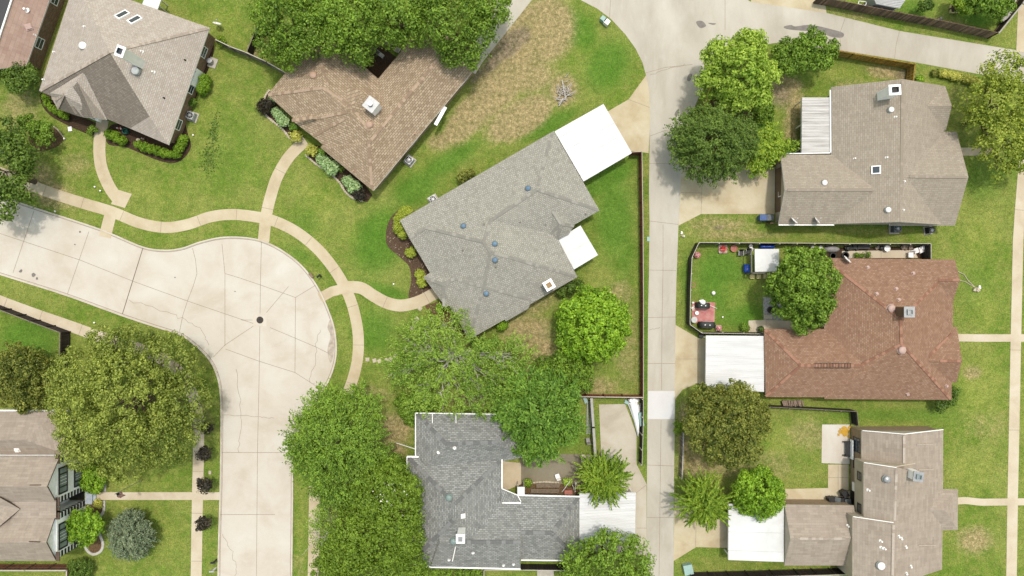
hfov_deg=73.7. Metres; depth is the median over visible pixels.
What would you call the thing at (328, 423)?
elm tree
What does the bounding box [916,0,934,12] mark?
yard tree
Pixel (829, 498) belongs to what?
wheelie bin
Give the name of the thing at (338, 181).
stone edging
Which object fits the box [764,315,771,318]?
concrete block
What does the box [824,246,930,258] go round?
flower bed
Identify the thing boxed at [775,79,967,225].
brick house
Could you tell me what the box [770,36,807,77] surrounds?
fruit tree
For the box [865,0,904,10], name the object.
metal shed
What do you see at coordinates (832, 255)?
tyre
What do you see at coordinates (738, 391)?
shade tree
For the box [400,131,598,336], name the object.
brick house
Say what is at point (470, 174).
round bush
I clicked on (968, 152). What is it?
footpath
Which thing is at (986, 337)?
footpath
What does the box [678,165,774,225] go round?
driveway
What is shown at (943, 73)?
shrub
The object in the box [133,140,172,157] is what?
hedge
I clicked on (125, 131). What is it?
hose reel
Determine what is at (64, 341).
board fence
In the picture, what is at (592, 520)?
carport
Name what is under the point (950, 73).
shrub
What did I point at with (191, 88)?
window
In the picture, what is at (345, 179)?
shrub
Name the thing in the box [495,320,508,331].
round bush
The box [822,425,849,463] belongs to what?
patio
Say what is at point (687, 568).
utility box
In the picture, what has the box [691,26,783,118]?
ash tree
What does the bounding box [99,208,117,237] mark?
footpath
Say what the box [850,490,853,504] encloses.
door
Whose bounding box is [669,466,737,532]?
fan tree
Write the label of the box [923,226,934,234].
cooling unit
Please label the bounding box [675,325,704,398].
driveway
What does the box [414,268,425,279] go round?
shrub
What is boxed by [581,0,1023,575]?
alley
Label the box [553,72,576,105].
branch pile
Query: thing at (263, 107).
shrub
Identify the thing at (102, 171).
footpath
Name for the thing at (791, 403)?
log pile
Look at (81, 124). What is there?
flower bed
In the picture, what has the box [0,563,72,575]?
board fence
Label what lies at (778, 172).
garage door
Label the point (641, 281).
board fence
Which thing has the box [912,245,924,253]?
junk heap
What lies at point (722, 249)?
plant pot
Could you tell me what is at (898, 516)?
brick house
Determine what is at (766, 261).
canopy
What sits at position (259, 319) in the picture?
manhole
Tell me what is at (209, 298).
street
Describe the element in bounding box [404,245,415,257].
shrub
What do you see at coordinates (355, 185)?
shrub
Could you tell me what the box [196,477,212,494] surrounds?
crepe myrtle
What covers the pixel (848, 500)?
wheelie bin
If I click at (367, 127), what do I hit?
brick house
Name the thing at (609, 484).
tree
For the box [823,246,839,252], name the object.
tarp mound
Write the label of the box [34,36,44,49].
window
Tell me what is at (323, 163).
shrub
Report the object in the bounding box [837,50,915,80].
board fence
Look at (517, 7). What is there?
driveway
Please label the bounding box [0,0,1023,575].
lawn
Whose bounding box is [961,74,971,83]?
shrub
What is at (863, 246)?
plank bench
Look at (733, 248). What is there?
plant pot
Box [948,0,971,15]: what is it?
yard tree
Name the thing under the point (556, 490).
plank bench
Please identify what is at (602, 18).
utility box
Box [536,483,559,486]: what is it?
plank bench
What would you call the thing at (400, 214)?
hedge
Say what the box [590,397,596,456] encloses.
board fence
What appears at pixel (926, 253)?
board fence
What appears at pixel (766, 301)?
gravel bed
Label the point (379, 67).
flower bed
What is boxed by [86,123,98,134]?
shrub
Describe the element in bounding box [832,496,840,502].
wheelie bin
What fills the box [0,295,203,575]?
sidewalk
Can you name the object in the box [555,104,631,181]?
carport
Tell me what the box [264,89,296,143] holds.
stone edging
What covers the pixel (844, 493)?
wheelie bin
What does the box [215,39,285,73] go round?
board fence
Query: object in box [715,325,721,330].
plant pot
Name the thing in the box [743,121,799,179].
tree
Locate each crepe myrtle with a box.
[194,445,212,460]
[195,515,211,531]
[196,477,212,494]
[200,421,214,434]
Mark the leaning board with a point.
(1006, 17)
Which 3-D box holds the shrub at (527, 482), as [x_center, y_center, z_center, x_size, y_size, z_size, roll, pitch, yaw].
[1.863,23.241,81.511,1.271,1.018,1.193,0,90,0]
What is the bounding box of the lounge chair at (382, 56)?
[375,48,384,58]
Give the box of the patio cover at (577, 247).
[559,226,597,268]
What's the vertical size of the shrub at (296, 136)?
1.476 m
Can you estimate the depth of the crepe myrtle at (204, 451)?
79.39 m
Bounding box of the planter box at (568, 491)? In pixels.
[564,489,572,494]
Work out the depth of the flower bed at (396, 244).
81.91 m
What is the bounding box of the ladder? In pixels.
[587,403,590,433]
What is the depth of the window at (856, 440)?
80.43 m
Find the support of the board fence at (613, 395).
on the lawn
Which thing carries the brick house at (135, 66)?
on the lawn
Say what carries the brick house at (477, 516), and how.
on the lawn
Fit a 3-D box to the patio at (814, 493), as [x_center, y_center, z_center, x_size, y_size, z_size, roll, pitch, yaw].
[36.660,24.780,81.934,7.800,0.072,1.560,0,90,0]
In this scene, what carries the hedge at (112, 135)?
on the flower bed at (132, 136)
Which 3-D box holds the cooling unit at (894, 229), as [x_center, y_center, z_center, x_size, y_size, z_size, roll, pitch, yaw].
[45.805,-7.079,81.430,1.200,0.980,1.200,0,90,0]
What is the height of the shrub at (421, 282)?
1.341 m
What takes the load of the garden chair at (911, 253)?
on the patio at (891, 254)
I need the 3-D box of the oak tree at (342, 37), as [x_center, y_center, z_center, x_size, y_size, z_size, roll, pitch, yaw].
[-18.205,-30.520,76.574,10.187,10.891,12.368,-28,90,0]
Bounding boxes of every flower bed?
[28,128,63,150]
[40,93,95,134]
[86,501,102,552]
[106,45,213,162]
[266,95,292,136]
[309,145,371,201]
[365,45,395,77]
[386,209,431,297]
[425,301,478,339]
[518,484,583,494]
[698,98,754,164]
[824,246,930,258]
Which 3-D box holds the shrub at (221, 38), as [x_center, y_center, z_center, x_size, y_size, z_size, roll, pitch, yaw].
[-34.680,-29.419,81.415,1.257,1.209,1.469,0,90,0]
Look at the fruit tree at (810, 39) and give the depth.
77.58 m
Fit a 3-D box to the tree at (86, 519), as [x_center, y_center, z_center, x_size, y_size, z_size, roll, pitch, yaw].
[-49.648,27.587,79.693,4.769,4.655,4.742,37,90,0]
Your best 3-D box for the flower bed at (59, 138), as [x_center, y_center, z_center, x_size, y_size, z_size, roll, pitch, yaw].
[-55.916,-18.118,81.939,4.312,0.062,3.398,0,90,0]
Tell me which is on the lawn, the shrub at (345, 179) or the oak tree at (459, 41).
the oak tree at (459, 41)
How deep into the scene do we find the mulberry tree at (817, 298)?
75.45 m
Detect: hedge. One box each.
[40,93,69,119]
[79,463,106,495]
[103,129,127,145]
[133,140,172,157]
[170,134,188,158]
[392,205,412,239]
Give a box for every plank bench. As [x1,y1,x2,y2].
[531,488,558,492]
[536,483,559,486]
[857,245,869,248]
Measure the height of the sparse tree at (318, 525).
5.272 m
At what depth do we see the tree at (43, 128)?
78.99 m
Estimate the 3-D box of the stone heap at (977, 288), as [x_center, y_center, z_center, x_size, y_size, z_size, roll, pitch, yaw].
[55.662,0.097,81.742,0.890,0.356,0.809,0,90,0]
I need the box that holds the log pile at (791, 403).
[782,400,803,406]
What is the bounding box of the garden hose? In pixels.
[958,271,975,287]
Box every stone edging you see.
[84,500,105,555]
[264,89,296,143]
[305,154,362,201]
[532,481,558,483]
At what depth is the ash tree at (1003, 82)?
75.69 m
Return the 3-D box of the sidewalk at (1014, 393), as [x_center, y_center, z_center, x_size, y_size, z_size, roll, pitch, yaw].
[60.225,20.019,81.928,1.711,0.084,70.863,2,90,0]
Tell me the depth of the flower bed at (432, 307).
81.91 m
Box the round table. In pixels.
[691,317,696,322]
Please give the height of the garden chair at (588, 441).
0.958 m
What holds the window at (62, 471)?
in the brick house at (41, 495)
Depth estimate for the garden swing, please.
81.36 m
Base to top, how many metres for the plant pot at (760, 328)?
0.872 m
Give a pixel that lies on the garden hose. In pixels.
(971, 284)
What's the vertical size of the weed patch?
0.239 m
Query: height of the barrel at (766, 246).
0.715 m
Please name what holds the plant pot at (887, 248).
on the flower bed at (839, 254)
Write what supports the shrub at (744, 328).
on the lawn
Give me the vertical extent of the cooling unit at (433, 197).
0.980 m
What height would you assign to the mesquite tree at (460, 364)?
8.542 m
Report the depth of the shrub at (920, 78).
81.16 m
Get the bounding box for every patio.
[503,461,520,489]
[520,454,582,483]
[692,302,714,322]
[748,320,816,331]
[785,488,849,498]
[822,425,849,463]
[828,465,848,489]
[842,250,917,257]
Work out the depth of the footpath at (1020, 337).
81.88 m
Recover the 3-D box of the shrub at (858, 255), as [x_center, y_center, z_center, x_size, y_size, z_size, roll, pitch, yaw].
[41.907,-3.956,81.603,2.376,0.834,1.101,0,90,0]
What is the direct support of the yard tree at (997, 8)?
on the lawn
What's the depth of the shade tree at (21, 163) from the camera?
75.95 m
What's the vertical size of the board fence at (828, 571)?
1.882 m
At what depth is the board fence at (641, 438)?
80.52 m
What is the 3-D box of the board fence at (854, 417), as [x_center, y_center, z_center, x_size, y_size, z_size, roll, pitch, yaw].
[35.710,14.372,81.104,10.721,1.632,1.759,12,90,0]
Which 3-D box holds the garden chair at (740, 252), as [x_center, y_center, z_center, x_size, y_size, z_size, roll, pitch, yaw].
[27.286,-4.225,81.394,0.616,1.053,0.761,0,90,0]
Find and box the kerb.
[0,199,336,575]
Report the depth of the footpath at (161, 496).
81.88 m
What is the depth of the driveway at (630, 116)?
81.90 m
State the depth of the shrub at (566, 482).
81.10 m
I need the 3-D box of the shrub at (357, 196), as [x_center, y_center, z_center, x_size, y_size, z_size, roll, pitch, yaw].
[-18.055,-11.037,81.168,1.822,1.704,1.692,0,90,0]
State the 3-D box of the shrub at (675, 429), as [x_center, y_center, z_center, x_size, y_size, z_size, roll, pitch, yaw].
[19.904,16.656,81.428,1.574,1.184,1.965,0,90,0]
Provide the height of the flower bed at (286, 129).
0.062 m
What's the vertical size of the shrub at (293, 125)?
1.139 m
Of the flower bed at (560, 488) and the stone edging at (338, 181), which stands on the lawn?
the flower bed at (560, 488)
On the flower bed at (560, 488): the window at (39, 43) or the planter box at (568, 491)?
the planter box at (568, 491)
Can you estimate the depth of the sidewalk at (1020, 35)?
81.89 m
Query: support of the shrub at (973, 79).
on the lawn
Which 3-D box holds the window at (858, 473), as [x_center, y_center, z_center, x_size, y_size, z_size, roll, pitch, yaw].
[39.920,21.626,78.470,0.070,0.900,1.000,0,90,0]
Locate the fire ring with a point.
(769, 309)
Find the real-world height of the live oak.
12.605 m
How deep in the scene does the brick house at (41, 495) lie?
76.36 m
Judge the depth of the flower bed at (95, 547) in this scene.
81.91 m
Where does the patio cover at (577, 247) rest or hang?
on the lawn
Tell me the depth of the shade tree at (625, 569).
75.64 m
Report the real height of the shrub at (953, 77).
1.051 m
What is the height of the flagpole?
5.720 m
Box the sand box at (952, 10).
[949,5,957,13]
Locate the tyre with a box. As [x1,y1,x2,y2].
[829,253,836,257]
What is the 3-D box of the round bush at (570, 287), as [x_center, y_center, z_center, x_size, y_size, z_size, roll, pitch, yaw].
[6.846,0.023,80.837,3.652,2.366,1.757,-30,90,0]
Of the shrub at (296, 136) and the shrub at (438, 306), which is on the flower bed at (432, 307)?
the shrub at (438, 306)
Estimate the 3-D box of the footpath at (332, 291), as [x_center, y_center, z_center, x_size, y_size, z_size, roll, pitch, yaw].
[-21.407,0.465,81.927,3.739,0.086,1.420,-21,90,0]
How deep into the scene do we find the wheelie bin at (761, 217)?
80.69 m
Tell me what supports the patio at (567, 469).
on the lawn
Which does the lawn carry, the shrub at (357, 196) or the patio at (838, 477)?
the patio at (838, 477)
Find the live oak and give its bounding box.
[41,321,216,489]
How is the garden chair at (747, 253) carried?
on the lawn
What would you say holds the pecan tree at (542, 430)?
on the lawn
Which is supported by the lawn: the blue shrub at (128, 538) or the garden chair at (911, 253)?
the blue shrub at (128, 538)
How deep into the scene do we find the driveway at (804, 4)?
81.90 m
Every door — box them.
[775,167,781,212]
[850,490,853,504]
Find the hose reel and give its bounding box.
[122,128,128,134]
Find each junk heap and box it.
[624,398,639,404]
[843,245,858,250]
[874,245,883,250]
[900,245,912,249]
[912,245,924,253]
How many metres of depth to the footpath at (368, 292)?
81.89 m
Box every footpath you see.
[93,120,117,200]
[97,492,218,499]
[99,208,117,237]
[111,189,131,207]
[258,136,308,242]
[318,283,348,301]
[347,281,438,311]
[958,334,1011,341]
[958,497,1023,505]
[961,147,994,155]
[1018,334,1023,341]
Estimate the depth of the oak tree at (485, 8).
74.97 m
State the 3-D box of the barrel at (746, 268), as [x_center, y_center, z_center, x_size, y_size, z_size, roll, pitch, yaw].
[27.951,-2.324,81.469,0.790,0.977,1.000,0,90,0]
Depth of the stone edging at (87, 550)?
81.78 m
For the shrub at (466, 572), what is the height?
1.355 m
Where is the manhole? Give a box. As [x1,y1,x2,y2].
[253,314,266,325]
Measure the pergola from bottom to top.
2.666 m
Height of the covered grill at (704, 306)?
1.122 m
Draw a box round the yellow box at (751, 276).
[749,274,754,278]
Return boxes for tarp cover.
[628,403,643,435]
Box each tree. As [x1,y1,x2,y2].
[0,60,39,94]
[0,115,43,223]
[0,339,58,414]
[16,113,35,130]
[28,116,56,147]
[65,505,105,547]
[245,0,330,73]
[277,378,395,518]
[300,0,391,70]
[302,498,348,554]
[309,452,431,575]
[361,0,437,52]
[376,302,540,421]
[412,0,500,72]
[463,0,513,32]
[489,364,587,468]
[531,350,596,395]
[554,283,633,364]
[556,525,656,575]
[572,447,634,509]
[663,96,764,188]
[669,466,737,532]
[682,378,773,472]
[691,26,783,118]
[730,463,787,522]
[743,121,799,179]
[762,246,843,336]
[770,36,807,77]
[790,24,840,74]
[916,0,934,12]
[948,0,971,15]
[953,47,1023,183]
[962,0,1016,22]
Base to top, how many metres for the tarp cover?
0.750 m
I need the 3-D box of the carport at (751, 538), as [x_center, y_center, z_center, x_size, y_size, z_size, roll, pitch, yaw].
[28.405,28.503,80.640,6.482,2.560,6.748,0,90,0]
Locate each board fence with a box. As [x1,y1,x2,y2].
[0,305,70,366]
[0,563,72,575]
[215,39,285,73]
[247,27,259,54]
[484,564,565,575]
[573,393,642,397]
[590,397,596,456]
[629,151,643,398]
[638,398,643,464]
[679,432,683,478]
[686,242,930,333]
[690,567,845,575]
[766,405,858,426]
[813,0,998,37]
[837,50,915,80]
[987,0,1023,38]
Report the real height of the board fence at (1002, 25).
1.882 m
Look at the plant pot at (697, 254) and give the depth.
81.31 m
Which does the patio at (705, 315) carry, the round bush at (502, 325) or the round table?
the round table
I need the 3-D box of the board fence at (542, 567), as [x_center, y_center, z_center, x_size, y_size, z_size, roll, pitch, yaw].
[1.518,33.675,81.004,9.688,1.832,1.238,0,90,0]
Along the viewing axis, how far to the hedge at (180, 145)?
80.76 m
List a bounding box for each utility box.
[600,15,606,22]
[603,19,610,26]
[682,562,693,575]
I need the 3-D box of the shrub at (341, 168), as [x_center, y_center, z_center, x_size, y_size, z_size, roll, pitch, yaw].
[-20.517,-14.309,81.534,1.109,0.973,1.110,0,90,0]
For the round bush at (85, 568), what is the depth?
80.36 m
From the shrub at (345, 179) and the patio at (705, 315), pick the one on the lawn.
the patio at (705, 315)
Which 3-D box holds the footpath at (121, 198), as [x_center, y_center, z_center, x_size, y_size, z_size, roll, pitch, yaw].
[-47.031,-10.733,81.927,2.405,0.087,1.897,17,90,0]
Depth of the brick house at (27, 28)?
78.56 m
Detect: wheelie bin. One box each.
[757,214,766,220]
[764,214,773,220]
[825,495,834,501]
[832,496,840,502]
[838,489,849,497]
[843,497,850,504]
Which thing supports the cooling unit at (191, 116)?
on the lawn
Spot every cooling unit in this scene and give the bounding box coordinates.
[185,111,198,122]
[403,154,416,167]
[427,193,437,202]
[889,226,900,233]
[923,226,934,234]
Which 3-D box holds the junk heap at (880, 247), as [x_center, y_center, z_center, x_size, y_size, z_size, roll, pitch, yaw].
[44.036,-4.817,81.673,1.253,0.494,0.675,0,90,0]
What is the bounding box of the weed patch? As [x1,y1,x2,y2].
[194,112,221,178]
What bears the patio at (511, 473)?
on the lawn
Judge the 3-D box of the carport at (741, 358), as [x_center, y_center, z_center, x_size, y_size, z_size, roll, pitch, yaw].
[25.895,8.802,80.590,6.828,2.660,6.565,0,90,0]
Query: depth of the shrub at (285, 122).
80.82 m
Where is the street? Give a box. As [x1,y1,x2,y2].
[0,200,335,575]
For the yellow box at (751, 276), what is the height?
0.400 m
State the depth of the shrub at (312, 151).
80.89 m
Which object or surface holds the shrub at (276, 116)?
on the flower bed at (286, 129)
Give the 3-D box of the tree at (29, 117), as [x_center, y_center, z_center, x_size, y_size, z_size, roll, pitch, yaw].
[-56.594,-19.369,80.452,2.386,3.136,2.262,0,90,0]
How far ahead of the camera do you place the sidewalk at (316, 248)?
81.89 m
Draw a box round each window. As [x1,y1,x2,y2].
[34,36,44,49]
[50,0,58,5]
[58,465,67,494]
[58,521,67,550]
[74,465,83,487]
[175,119,182,130]
[188,85,194,94]
[190,68,203,87]
[201,46,207,58]
[853,436,859,452]
[857,471,860,480]
[857,502,860,513]
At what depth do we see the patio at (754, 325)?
81.89 m
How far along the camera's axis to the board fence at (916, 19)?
80.95 m
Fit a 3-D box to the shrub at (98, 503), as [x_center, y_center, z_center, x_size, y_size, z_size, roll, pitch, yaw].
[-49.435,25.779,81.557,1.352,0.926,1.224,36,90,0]
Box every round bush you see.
[65,557,93,575]
[392,389,438,426]
[456,165,475,183]
[470,337,499,351]
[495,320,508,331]
[555,277,584,298]
[752,100,775,124]
[935,385,961,413]
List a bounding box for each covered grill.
[695,302,709,308]
[697,321,714,327]
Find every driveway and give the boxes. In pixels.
[472,0,530,62]
[587,404,646,554]
[608,76,649,152]
[674,493,727,559]
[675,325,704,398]
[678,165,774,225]
[751,0,826,12]
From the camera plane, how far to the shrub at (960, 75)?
81.22 m
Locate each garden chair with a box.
[585,437,590,444]
[737,249,744,255]
[744,248,751,254]
[906,250,916,257]
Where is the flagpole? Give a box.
[114,480,141,497]
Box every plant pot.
[694,252,700,257]
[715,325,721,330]
[718,245,727,252]
[730,245,736,251]
[757,326,763,331]
[884,245,890,251]
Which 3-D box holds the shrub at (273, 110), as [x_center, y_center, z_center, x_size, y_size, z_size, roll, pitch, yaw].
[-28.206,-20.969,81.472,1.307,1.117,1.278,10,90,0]
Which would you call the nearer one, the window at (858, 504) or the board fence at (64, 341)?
the window at (858, 504)
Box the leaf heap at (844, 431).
[838,426,850,437]
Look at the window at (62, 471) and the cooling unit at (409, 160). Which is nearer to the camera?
the window at (62, 471)
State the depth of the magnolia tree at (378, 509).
74.82 m
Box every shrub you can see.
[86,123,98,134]
[92,498,102,508]
[104,508,160,561]
[188,97,196,105]
[195,73,211,95]
[215,36,225,46]
[255,97,274,115]
[270,107,279,115]
[273,109,284,119]
[276,113,290,126]
[288,130,302,142]
[289,122,298,130]
[304,143,318,156]
[315,153,324,163]
[317,148,325,156]
[319,155,331,169]
[323,160,340,176]
[337,163,344,172]
[340,175,354,187]
[346,178,362,193]
[352,188,365,201]
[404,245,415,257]
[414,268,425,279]
[416,277,426,287]
[430,569,483,575]
[435,303,444,311]
[523,478,532,487]
[562,477,572,485]
[672,420,683,435]
[740,322,750,331]
[852,250,870,258]
[915,75,924,81]
[930,68,939,76]
[939,69,948,77]
[946,71,954,79]
[949,71,957,80]
[954,72,962,81]
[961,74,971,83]
[968,75,977,84]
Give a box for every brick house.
[0,0,64,68]
[0,409,96,560]
[39,0,214,144]
[267,20,481,190]
[396,412,579,569]
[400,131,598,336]
[759,256,961,399]
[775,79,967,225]
[784,426,957,575]
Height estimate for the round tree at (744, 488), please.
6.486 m
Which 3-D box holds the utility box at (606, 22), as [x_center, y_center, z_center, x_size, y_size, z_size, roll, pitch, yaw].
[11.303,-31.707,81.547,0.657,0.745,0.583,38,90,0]
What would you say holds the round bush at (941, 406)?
on the lawn
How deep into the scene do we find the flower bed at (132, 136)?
81.91 m
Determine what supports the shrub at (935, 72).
on the lawn
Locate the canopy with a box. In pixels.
[745,249,778,273]
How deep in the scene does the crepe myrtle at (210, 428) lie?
79.70 m
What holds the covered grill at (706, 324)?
on the patio at (705, 315)
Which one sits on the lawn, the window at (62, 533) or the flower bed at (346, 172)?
the flower bed at (346, 172)
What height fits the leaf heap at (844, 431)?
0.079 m
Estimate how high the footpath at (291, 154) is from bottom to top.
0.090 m
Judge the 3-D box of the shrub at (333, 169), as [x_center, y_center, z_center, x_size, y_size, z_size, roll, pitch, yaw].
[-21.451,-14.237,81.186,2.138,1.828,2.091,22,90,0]
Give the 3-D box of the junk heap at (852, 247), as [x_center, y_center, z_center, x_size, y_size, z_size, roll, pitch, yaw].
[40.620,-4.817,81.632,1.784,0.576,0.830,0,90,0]
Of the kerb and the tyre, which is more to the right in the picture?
the tyre
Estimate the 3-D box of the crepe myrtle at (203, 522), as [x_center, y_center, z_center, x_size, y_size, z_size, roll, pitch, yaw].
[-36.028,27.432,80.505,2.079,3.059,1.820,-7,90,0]
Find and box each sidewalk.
[0,167,363,575]
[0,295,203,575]
[1006,160,1023,575]
[1016,5,1023,51]
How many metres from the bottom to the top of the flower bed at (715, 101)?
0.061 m
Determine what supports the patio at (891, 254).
on the lawn
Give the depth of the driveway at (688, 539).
81.90 m
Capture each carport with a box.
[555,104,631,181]
[579,488,635,546]
[703,335,763,391]
[724,503,783,561]
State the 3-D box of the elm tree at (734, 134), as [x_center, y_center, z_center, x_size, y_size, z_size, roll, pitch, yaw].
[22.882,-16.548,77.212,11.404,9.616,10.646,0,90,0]
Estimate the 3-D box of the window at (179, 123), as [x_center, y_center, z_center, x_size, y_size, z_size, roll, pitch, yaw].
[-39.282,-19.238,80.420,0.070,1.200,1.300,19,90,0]
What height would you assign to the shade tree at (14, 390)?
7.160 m
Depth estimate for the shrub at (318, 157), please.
81.00 m
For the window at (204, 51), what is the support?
in the brick house at (135, 66)
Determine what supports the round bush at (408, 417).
on the lawn
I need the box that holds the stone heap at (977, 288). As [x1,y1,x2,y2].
[972,285,980,291]
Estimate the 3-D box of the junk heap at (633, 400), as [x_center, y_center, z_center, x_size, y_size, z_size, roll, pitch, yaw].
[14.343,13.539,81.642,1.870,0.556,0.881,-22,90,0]
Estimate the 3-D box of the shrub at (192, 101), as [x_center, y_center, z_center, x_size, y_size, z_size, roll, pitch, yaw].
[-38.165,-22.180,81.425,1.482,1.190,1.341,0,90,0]
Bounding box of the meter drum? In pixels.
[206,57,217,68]
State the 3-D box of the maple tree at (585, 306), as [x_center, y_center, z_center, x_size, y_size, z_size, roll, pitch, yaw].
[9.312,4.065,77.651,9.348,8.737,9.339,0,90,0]
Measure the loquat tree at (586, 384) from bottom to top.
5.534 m
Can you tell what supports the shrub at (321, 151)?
on the flower bed at (346, 172)
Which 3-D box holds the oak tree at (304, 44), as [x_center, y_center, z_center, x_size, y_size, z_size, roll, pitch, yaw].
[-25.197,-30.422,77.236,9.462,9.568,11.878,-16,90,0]
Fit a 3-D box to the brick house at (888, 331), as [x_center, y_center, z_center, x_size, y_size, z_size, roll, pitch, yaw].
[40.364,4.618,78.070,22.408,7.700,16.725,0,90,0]
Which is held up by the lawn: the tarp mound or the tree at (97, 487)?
the tree at (97, 487)
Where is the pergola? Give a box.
[795,98,829,152]
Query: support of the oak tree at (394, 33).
on the lawn
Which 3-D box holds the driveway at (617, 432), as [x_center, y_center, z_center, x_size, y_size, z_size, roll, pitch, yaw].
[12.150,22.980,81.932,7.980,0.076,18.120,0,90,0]
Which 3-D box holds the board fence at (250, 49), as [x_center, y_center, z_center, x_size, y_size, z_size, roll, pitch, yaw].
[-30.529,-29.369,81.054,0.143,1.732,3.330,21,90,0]
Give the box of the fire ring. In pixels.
[767,307,773,313]
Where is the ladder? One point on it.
(590, 416)
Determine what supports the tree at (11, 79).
on the lawn
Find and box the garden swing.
[842,439,853,459]
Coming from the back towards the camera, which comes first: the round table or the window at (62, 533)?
the round table
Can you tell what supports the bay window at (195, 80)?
in the brick house at (135, 66)
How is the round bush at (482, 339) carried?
on the lawn
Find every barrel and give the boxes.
[743,264,749,272]
[759,244,774,248]
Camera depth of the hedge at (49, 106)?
80.90 m
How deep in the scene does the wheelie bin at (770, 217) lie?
80.69 m
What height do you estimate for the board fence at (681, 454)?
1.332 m
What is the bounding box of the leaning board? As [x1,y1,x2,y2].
[1002,0,1016,21]
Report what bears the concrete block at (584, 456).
on the lawn
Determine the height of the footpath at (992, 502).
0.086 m
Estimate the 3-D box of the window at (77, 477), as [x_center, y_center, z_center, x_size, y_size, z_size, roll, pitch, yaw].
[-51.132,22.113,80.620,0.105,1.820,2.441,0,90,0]
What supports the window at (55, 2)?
in the brick house at (27, 28)
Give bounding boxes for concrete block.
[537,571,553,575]
[581,455,591,462]
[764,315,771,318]
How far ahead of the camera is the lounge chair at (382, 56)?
81.45 m
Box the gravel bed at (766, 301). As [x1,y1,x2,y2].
[763,297,782,320]
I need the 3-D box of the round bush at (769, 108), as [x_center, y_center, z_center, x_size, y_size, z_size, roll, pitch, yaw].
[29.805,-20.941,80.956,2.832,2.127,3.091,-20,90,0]

